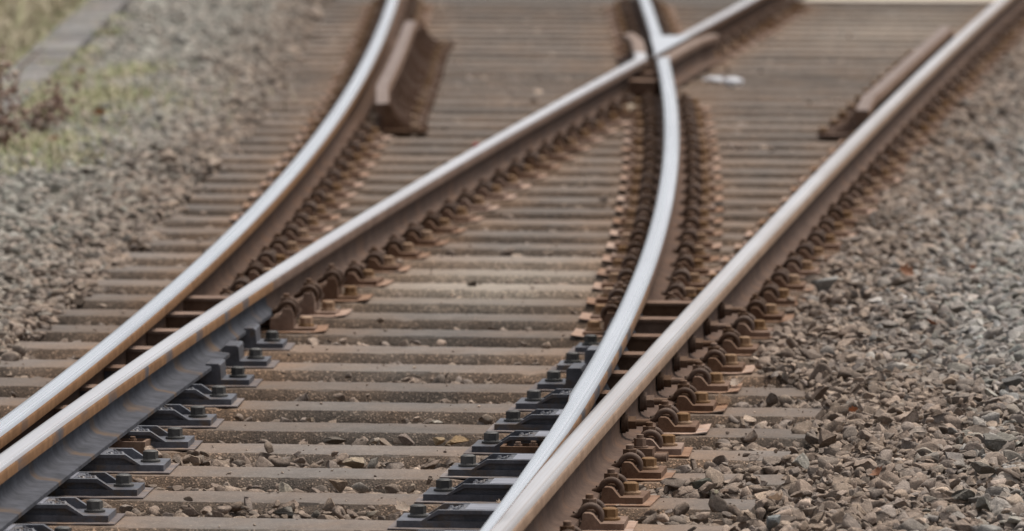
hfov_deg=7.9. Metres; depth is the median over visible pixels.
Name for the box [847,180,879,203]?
rail fastening
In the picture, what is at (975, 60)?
rail fastening
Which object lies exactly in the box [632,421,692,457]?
rail fastening
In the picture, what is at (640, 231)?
rail fastening
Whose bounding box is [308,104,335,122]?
rail fastening
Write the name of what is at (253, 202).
rail fastening
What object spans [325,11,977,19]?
concrete sleeper
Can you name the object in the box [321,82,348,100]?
rail fastening
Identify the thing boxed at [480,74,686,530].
switch rail
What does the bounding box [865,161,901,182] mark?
rail fastening
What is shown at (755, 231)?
rail fastening
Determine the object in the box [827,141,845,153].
rail fastening
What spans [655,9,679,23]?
rail fastening
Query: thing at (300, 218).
rail fastening
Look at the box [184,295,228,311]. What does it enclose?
stop block
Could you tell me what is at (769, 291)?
rail fastening
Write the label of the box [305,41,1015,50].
concrete sleeper
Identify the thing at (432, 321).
concrete sleeper
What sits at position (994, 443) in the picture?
ballast stone
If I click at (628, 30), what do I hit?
rail fastening
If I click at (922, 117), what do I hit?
rail fastening
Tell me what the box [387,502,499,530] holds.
slide chair
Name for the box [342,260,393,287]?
rail fastening
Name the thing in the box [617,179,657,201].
rail fastening
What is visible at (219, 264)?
stock rail
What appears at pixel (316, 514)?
ballast stone
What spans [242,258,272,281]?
rail fastening
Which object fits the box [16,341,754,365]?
concrete sleeper
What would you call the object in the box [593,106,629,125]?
rail fastening
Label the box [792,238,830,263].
rail fastening
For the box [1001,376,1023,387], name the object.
ballast stone
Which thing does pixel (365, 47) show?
rail fastening
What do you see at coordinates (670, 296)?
rail fastening
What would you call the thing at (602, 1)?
ground
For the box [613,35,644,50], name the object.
rail fastening
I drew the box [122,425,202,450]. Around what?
slide chair
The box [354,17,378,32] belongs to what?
rail fastening
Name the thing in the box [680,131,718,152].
rail fastening
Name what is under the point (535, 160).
rail fastening
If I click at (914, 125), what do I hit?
rail fastening
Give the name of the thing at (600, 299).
rail fastening
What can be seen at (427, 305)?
concrete sleeper
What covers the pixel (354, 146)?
rail fastening
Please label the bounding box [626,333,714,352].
stop block
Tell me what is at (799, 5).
rail fastening
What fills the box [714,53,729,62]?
rail fastening
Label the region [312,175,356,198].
rail fastening
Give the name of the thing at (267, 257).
rail fastening
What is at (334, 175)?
rail fastening
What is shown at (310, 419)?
ballast stone
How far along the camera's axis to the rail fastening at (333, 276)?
25.77 m
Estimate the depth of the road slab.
47.13 m
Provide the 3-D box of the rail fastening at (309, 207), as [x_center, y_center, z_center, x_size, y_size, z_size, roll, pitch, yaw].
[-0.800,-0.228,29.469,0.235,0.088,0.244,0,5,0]
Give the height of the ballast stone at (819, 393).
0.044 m
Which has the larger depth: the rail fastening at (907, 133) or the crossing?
the crossing
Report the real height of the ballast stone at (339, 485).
0.038 m
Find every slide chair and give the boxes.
[4,524,71,530]
[13,497,125,524]
[46,472,153,498]
[78,448,178,473]
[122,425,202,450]
[139,404,224,427]
[167,384,244,406]
[193,359,262,387]
[223,341,279,368]
[238,324,295,350]
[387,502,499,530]
[414,477,517,503]
[417,530,479,530]
[439,453,534,478]
[463,430,548,454]
[486,409,562,432]
[508,389,572,411]
[529,363,586,391]
[548,345,598,372]
[568,329,607,354]
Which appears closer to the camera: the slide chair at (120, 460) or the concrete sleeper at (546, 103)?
the slide chair at (120, 460)
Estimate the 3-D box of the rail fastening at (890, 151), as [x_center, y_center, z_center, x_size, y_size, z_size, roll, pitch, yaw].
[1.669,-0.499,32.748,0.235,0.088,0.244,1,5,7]
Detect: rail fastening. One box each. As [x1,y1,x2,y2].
[220,287,233,295]
[227,272,250,292]
[229,205,251,220]
[242,194,262,207]
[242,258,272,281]
[249,175,279,197]
[256,245,285,267]
[259,173,281,186]
[260,293,328,333]
[267,156,296,176]
[268,232,302,258]
[275,146,304,166]
[280,220,320,244]
[282,137,311,157]
[286,208,333,232]
[289,128,318,148]
[294,278,352,317]
[295,197,339,220]
[296,120,324,139]
[301,112,329,131]
[304,186,349,209]
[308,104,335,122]
[310,96,339,115]
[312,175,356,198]
[316,89,344,107]
[317,264,373,301]
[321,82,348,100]
[325,75,352,93]
[326,165,362,187]
[327,156,368,177]
[329,69,355,86]
[332,62,358,79]
[335,146,375,167]
[336,56,362,72]
[339,50,365,66]
[341,137,380,158]
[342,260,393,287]
[343,44,368,60]
[344,38,371,54]
[347,33,372,48]
[347,128,385,149]
[349,27,375,43]
[352,22,377,37]
[352,120,390,140]
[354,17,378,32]
[357,12,381,26]
[359,7,382,21]
[360,246,411,272]
[361,3,384,16]
[362,0,385,12]
[364,0,386,7]
[380,233,430,259]
[398,17,426,29]
[399,12,428,26]
[399,221,449,246]
[401,7,429,22]
[402,3,430,17]
[404,0,431,7]
[404,0,431,12]
[418,209,467,234]
[435,198,484,222]
[453,187,500,211]
[471,177,516,200]
[488,167,530,189]
[504,157,548,179]
[520,148,561,169]
[535,139,576,160]
[550,130,591,151]
[560,520,581,530]
[564,122,603,142]
[570,298,619,337]
[570,493,637,530]
[578,114,616,133]
[579,282,626,320]
[586,277,628,304]
[592,263,634,289]
[592,468,659,506]
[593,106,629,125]
[596,249,639,275]
[602,236,643,262]
[605,0,632,9]
[605,0,632,14]
[605,99,634,118]
[606,224,647,248]
[607,4,635,18]
[608,9,636,23]
[609,14,638,28]
[610,19,640,34]
[610,212,650,236]
[611,24,641,39]
[611,444,675,480]
[613,29,642,45]
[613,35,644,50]
[613,200,653,224]
[615,46,646,56]
[616,189,655,212]
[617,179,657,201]
[618,91,638,105]
[619,168,659,191]
[621,159,660,180]
[622,99,658,118]
[622,131,660,152]
[622,149,661,170]
[623,107,659,126]
[623,115,661,134]
[623,140,662,161]
[624,123,661,142]
[629,92,657,110]
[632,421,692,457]
[634,434,668,461]
[650,0,673,9]
[650,400,710,434]
[651,0,674,13]
[653,4,676,18]
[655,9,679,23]
[657,14,680,28]
[658,19,683,33]
[660,24,678,35]
[661,277,695,300]
[662,29,676,35]
[665,292,680,300]
[666,263,705,287]
[668,380,728,413]
[670,249,716,276]
[672,236,719,262]
[675,224,721,249]
[677,92,709,110]
[677,212,722,236]
[678,99,712,118]
[678,200,722,224]
[679,107,713,126]
[679,115,715,134]
[680,123,717,143]
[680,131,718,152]
[680,149,720,171]
[680,158,721,180]
[680,189,723,212]
[681,140,720,161]
[681,169,722,191]
[681,179,722,201]
[684,361,742,393]
[688,288,703,300]
[696,274,716,288]
[700,343,755,374]
[706,260,729,275]
[714,43,739,57]
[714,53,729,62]
[715,325,759,355]
[719,35,749,51]
[719,247,742,261]
[728,30,757,45]
[730,309,773,338]
[734,234,754,248]
[737,24,766,40]
[744,222,766,236]
[744,293,794,322]
[747,19,775,35]
[755,14,782,29]
[755,210,777,224]
[755,278,805,306]
[763,10,790,24]
[767,264,814,291]
[768,199,788,212]
[772,5,798,19]
[779,188,798,201]
[780,0,806,15]
[781,251,820,277]
[788,0,812,10]
[790,178,808,191]
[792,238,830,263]
[796,168,818,181]
[805,225,841,250]
[810,159,827,171]
[812,213,855,238]
[819,149,837,161]
[826,202,861,226]
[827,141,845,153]
[836,191,876,214]
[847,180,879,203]
[857,170,888,193]
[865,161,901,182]
[873,151,906,172]
[883,142,911,163]
[892,133,919,154]
[900,125,932,145]
[907,116,935,136]
[915,109,941,128]
[923,101,947,120]
[925,94,960,112]
[936,87,961,105]
[943,80,972,98]
[949,73,980,91]
[956,66,984,84]
[963,60,986,77]
[964,54,994,71]
[975,48,998,65]
[981,42,1003,59]
[988,37,1008,53]
[993,31,1019,47]
[998,21,1023,36]
[998,26,1021,42]
[1009,16,1023,31]
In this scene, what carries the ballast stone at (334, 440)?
on the ballast gravel
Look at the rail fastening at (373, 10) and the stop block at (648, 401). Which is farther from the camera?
the rail fastening at (373, 10)
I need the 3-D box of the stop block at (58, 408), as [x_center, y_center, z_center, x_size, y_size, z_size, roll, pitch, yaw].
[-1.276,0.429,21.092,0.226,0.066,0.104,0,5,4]
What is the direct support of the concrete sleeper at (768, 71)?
on the ground at (602, 1)
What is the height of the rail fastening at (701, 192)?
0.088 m
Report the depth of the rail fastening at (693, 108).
35.84 m
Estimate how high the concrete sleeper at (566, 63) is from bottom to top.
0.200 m
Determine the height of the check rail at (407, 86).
0.205 m
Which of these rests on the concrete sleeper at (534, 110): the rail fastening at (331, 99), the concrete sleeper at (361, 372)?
the rail fastening at (331, 99)
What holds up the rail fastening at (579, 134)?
on the concrete sleeper at (602, 144)
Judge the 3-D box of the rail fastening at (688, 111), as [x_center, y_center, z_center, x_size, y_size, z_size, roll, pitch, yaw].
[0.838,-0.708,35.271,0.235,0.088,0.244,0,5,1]
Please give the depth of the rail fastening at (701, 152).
32.82 m
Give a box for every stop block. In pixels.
[54,405,67,414]
[80,384,97,396]
[104,365,125,379]
[126,346,153,363]
[147,328,179,345]
[166,311,204,327]
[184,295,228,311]
[588,411,649,432]
[596,390,667,411]
[607,370,683,390]
[617,351,699,371]
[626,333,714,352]
[634,316,729,335]
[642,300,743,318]
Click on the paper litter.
(732, 81)
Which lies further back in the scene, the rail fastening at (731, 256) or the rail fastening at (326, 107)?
the rail fastening at (326, 107)
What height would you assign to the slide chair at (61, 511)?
0.053 m
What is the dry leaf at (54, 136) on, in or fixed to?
on the ballast gravel
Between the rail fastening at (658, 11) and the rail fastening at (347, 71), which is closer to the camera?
the rail fastening at (347, 71)
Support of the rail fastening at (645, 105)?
on the concrete sleeper at (519, 118)
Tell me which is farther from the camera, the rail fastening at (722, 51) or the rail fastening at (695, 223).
the rail fastening at (722, 51)
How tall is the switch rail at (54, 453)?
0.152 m
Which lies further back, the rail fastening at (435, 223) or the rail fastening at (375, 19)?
the rail fastening at (375, 19)
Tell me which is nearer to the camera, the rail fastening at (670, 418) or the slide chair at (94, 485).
the slide chair at (94, 485)
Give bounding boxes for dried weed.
[0,45,29,148]
[16,46,43,82]
[18,79,83,134]
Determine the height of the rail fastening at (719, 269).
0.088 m
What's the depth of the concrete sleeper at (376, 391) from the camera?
22.68 m
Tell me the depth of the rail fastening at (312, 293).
25.18 m
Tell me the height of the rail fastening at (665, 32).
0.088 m
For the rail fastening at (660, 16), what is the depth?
44.27 m
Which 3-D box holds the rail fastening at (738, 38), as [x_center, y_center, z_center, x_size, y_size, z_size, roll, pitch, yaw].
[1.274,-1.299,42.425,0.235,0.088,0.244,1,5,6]
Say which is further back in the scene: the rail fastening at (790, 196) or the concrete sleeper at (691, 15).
the concrete sleeper at (691, 15)
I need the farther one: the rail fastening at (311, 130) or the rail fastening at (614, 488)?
the rail fastening at (311, 130)
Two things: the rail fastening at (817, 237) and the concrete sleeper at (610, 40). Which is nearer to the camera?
the rail fastening at (817, 237)
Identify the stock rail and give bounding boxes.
[0,0,406,453]
[491,0,1023,530]
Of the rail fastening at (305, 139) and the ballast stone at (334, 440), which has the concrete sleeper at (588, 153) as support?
the rail fastening at (305, 139)
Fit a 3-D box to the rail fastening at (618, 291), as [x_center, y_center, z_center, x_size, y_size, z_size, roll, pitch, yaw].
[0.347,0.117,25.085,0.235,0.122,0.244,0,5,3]
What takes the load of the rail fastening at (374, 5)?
on the concrete sleeper at (691, 15)
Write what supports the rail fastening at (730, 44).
on the concrete sleeper at (538, 51)
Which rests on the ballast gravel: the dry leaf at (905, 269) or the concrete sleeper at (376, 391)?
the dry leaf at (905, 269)
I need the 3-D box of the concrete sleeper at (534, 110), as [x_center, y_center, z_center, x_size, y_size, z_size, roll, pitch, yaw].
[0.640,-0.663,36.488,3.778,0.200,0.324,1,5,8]
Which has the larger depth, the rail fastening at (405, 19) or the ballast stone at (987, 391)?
the rail fastening at (405, 19)
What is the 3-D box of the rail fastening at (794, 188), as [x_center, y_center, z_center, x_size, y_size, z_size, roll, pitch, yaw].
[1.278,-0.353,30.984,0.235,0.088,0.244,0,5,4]
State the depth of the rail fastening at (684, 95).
36.45 m
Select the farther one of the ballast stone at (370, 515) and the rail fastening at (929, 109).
the rail fastening at (929, 109)
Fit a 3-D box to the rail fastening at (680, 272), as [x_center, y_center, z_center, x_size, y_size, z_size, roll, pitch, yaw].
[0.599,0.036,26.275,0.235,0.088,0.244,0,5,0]
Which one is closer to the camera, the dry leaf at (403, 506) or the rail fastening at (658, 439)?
the dry leaf at (403, 506)
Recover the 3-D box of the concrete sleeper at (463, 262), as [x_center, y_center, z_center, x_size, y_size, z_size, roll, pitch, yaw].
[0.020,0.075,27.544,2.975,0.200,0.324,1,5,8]
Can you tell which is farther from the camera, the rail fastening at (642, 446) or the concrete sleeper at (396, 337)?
the concrete sleeper at (396, 337)
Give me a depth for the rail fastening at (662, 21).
43.68 m
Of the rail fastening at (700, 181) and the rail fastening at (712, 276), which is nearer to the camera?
the rail fastening at (712, 276)
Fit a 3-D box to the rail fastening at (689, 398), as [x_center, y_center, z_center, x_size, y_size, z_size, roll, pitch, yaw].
[0.518,0.383,22.070,0.235,0.088,0.244,0,5,5]
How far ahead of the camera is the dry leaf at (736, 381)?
22.70 m
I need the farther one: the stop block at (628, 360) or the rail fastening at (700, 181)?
the rail fastening at (700, 181)
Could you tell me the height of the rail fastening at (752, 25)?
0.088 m
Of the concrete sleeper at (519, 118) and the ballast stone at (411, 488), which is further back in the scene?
the concrete sleeper at (519, 118)
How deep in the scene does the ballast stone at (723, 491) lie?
19.83 m
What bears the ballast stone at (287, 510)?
on the ballast gravel
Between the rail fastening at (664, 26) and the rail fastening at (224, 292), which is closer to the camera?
the rail fastening at (224, 292)
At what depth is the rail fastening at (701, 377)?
22.61 m
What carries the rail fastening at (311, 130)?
on the concrete sleeper at (602, 144)
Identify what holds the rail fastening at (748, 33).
on the concrete sleeper at (610, 40)
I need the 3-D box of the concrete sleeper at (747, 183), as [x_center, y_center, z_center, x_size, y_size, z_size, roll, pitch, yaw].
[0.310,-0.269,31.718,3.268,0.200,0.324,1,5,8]
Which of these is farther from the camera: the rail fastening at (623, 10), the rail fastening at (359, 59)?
the rail fastening at (623, 10)
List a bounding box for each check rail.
[374,21,453,133]
[817,27,953,137]
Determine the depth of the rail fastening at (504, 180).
31.11 m
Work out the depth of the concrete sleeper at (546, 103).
37.05 m
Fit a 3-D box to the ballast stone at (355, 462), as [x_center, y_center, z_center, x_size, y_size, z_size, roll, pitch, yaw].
[-0.439,0.548,20.638,0.067,0.034,0.059,1,5,8]
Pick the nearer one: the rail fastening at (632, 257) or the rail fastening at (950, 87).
the rail fastening at (632, 257)
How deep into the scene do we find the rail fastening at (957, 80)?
38.05 m
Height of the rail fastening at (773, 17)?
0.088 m
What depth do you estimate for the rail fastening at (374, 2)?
46.88 m
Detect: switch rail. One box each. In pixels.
[0,73,621,530]
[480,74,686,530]
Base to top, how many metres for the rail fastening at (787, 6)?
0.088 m
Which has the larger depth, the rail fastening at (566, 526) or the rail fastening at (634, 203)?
the rail fastening at (634, 203)
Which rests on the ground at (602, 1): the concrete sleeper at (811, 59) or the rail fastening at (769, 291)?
the concrete sleeper at (811, 59)
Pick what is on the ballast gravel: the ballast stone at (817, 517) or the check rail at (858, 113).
the ballast stone at (817, 517)
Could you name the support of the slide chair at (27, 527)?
on the concrete sleeper
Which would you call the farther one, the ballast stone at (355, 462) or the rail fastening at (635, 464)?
the ballast stone at (355, 462)
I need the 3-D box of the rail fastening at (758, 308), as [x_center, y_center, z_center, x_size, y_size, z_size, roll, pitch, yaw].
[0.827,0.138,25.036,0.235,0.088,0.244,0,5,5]
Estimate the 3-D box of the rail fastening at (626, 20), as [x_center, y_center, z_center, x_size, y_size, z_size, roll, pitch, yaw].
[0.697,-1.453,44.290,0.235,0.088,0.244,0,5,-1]
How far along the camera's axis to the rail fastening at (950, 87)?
37.44 m
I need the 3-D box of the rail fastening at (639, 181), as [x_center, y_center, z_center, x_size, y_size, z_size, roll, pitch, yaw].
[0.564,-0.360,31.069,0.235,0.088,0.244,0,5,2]
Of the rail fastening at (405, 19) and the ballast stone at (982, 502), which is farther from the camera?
the rail fastening at (405, 19)
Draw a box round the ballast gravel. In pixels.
[0,0,1023,530]
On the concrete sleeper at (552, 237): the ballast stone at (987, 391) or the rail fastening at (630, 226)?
the rail fastening at (630, 226)
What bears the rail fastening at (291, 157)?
on the concrete sleeper at (558, 172)
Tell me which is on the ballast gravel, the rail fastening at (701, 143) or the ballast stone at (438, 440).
the ballast stone at (438, 440)
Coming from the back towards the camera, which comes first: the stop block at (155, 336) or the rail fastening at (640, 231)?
the rail fastening at (640, 231)
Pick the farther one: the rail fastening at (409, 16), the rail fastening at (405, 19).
the rail fastening at (409, 16)
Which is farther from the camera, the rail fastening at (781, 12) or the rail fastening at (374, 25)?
the rail fastening at (781, 12)
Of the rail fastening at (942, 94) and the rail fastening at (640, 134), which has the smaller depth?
the rail fastening at (640, 134)
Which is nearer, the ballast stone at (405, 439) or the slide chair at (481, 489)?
the slide chair at (481, 489)
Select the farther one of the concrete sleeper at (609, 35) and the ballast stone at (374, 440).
the concrete sleeper at (609, 35)
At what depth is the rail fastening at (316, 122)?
34.85 m
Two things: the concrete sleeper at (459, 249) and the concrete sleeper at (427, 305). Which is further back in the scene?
the concrete sleeper at (459, 249)
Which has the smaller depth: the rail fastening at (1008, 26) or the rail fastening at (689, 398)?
the rail fastening at (689, 398)
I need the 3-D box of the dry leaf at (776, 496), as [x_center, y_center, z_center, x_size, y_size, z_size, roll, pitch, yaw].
[0.692,0.609,19.553,0.049,0.014,0.045,-25,-29,35]
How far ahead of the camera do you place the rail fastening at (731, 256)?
27.42 m
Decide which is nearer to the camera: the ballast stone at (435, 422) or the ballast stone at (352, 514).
the ballast stone at (352, 514)
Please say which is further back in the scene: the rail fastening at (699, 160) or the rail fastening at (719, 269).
the rail fastening at (699, 160)
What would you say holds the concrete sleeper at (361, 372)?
on the ground at (602, 1)
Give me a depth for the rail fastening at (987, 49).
40.99 m
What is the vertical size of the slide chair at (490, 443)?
0.053 m
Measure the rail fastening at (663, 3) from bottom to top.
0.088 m
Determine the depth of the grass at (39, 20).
37.81 m
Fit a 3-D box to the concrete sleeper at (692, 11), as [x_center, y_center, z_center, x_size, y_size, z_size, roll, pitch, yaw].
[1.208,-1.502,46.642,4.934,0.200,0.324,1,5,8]
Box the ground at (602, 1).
[0,0,800,174]
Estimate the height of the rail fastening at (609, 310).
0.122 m
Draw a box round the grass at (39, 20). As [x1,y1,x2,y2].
[0,0,296,176]
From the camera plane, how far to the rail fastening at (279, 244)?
27.61 m
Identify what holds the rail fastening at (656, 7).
on the concrete sleeper at (680, 20)
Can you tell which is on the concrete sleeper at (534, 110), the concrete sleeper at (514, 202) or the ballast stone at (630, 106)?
the ballast stone at (630, 106)
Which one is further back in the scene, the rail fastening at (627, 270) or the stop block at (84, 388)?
the rail fastening at (627, 270)
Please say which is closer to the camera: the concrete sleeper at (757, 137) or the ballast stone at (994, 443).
the ballast stone at (994, 443)
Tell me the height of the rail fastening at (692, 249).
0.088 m
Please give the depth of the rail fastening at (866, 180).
30.91 m
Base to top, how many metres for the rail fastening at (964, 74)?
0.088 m
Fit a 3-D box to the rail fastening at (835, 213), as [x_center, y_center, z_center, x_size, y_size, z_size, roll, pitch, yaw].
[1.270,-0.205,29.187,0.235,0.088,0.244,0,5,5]
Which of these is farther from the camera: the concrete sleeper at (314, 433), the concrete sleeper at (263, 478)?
the concrete sleeper at (314, 433)
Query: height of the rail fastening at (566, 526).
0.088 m
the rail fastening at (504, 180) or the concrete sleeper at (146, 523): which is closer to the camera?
the concrete sleeper at (146, 523)
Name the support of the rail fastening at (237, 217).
on the concrete sleeper at (732, 227)
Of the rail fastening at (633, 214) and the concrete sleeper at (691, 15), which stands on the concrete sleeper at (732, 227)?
the rail fastening at (633, 214)
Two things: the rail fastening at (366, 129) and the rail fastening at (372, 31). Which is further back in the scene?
the rail fastening at (372, 31)
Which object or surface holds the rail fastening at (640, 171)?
on the concrete sleeper at (747, 183)
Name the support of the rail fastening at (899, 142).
on the concrete sleeper at (588, 153)
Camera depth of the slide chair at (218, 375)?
22.77 m
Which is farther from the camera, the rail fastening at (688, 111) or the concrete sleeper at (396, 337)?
the rail fastening at (688, 111)
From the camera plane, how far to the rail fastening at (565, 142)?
33.47 m
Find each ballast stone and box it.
[273,506,293,518]
[279,482,292,491]
[305,417,313,421]
[311,510,320,517]
[322,437,346,444]
[328,479,347,492]
[342,457,364,468]
[347,509,358,517]
[351,482,368,492]
[366,510,378,518]
[367,457,378,468]
[370,438,379,443]
[385,484,399,493]
[398,433,414,445]
[406,482,415,493]
[429,420,442,423]
[433,437,444,444]
[445,435,468,445]
[626,104,634,109]
[691,478,711,490]
[720,489,727,494]
[766,514,780,529]
[792,453,808,468]
[809,511,824,530]
[810,276,837,290]
[811,386,828,399]
[817,427,836,447]
[919,278,931,285]
[951,489,975,501]
[971,461,994,473]
[976,497,990,510]
[983,433,1006,451]
[984,388,997,397]
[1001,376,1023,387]
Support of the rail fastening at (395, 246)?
on the concrete sleeper at (463, 262)
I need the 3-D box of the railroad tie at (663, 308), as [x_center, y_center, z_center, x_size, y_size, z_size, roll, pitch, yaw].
[0.591,0.149,24.481,0.339,0.066,0.104,0,5,6]
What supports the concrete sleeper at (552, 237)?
on the ground at (602, 1)
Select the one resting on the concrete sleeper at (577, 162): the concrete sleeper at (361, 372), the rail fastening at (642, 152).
the rail fastening at (642, 152)
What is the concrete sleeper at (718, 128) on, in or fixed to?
on the ground at (602, 1)
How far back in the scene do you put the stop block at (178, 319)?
24.03 m
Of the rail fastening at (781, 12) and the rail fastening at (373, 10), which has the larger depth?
the rail fastening at (373, 10)
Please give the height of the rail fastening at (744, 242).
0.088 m
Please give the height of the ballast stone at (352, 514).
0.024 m
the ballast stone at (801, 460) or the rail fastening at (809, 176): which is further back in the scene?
the rail fastening at (809, 176)
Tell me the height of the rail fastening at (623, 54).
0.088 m
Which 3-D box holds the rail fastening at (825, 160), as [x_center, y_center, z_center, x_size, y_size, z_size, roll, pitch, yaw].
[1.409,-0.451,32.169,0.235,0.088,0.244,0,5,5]
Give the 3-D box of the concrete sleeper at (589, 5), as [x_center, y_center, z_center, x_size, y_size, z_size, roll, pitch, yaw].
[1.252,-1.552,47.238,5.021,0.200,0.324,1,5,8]
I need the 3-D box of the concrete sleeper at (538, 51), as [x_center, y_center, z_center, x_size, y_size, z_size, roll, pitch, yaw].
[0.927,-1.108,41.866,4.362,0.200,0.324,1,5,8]
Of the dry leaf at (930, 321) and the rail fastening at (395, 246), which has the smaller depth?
the dry leaf at (930, 321)
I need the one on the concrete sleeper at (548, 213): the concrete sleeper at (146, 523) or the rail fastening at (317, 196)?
the rail fastening at (317, 196)
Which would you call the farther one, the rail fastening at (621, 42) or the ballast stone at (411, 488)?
the rail fastening at (621, 42)
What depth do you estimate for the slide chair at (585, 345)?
23.89 m
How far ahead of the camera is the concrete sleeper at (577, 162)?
32.86 m
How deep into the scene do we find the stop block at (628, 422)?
20.89 m
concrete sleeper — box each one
[0,359,788,387]
[0,377,833,407]
[0,397,825,427]
[0,418,816,452]
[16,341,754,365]
[25,325,769,347]
[36,309,781,330]
[46,516,737,530]
[64,294,830,316]
[78,490,767,524]
[97,279,809,299]
[103,266,810,284]
[110,466,785,513]
[128,252,819,270]
[130,240,839,258]
[151,228,842,245]
[159,443,790,469]
[162,216,857,233]
[180,205,870,221]
[185,194,878,210]
[194,183,880,198]
[204,174,901,188]
[216,164,904,178]
[218,154,947,168]
[222,145,908,159]
[236,137,935,150]
[250,121,940,133]
[253,129,928,141]
[262,105,952,117]
[264,113,943,124]
[267,98,957,109]
[273,91,962,102]
[282,77,980,88]
[284,84,975,95]
[289,71,981,81]
[297,65,990,74]
[299,47,905,56]
[300,59,991,68]
[302,53,997,62]
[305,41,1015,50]
[306,36,1019,45]
[311,26,960,34]
[311,31,1023,39]
[319,16,971,24]
[320,21,966,29]
[321,6,983,14]
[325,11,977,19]
[329,2,987,10]
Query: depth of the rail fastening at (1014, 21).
43.95 m
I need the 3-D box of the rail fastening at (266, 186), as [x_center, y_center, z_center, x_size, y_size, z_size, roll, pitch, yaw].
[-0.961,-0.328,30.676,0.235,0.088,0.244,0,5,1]
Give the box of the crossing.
[609,0,787,100]
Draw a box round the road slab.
[801,0,995,6]
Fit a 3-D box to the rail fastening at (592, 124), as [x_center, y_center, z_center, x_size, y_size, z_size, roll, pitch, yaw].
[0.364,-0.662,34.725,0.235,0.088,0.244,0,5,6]
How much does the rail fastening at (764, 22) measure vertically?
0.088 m
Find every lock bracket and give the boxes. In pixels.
[109,436,150,454]
[500,441,540,452]
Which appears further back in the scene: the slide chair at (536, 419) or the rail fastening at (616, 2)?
the rail fastening at (616, 2)
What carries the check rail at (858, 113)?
on the concrete sleeper at (757, 137)
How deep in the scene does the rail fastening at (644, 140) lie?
33.42 m
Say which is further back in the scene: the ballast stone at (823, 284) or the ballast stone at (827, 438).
the ballast stone at (823, 284)
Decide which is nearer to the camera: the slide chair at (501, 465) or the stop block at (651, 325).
the slide chair at (501, 465)
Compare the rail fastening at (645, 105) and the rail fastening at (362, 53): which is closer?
the rail fastening at (645, 105)
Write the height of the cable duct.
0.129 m
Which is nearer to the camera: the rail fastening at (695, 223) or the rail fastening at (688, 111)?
the rail fastening at (695, 223)
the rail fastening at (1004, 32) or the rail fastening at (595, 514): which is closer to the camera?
the rail fastening at (595, 514)
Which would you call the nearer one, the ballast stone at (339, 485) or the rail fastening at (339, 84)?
the ballast stone at (339, 485)
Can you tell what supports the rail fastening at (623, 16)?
on the concrete sleeper at (682, 25)
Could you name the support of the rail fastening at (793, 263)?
on the concrete sleeper at (548, 277)
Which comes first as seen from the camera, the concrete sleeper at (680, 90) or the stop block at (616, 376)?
the stop block at (616, 376)
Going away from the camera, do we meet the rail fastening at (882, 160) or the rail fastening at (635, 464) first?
the rail fastening at (635, 464)
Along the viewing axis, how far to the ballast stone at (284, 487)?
20.05 m
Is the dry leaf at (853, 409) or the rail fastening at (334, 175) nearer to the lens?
the dry leaf at (853, 409)
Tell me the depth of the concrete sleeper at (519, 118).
35.86 m
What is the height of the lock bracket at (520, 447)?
0.069 m
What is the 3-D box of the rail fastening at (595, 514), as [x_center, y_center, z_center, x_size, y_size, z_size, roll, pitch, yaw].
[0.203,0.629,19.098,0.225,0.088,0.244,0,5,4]
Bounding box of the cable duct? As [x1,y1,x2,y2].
[0,0,132,116]
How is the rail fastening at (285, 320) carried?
on the concrete sleeper at (396, 337)
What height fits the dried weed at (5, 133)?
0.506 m
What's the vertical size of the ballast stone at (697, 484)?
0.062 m
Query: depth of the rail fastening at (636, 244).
27.43 m
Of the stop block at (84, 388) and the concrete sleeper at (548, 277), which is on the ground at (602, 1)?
the concrete sleeper at (548, 277)
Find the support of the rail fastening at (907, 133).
on the concrete sleeper at (602, 144)
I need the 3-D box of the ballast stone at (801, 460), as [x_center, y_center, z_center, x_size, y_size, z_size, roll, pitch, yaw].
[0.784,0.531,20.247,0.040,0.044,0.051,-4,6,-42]
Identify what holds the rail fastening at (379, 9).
on the concrete sleeper at (682, 25)
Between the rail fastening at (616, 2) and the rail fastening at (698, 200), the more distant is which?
the rail fastening at (616, 2)
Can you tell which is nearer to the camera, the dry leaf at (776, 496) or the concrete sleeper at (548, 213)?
the dry leaf at (776, 496)
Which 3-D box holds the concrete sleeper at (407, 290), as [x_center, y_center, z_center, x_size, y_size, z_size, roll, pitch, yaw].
[-0.082,0.174,26.354,2.880,0.200,0.324,1,5,8]
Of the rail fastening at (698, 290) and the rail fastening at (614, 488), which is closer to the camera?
the rail fastening at (614, 488)
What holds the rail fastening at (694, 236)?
on the concrete sleeper at (459, 249)
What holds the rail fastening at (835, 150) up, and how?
on the concrete sleeper at (577, 162)
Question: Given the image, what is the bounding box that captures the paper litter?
[702,76,743,86]
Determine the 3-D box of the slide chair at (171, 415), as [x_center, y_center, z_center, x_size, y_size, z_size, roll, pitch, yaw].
[-1.060,0.434,21.663,0.426,0.053,0.244,0,5,4]
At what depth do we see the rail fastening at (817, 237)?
27.95 m
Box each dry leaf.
[46,134,58,140]
[76,66,85,72]
[91,108,104,114]
[395,500,409,510]
[715,393,730,403]
[729,376,744,385]
[768,493,782,499]
[848,406,857,411]
[869,465,882,475]
[900,263,914,275]
[927,318,937,324]
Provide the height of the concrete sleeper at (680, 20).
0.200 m
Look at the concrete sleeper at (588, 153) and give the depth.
33.46 m
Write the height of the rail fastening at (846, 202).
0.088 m
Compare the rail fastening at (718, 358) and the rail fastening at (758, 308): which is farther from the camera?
the rail fastening at (758, 308)
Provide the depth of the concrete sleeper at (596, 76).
39.43 m
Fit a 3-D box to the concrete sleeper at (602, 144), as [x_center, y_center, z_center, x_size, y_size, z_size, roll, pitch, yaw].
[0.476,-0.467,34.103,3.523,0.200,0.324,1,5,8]
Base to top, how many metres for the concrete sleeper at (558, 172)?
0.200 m
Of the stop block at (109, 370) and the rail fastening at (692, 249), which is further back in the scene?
the rail fastening at (692, 249)

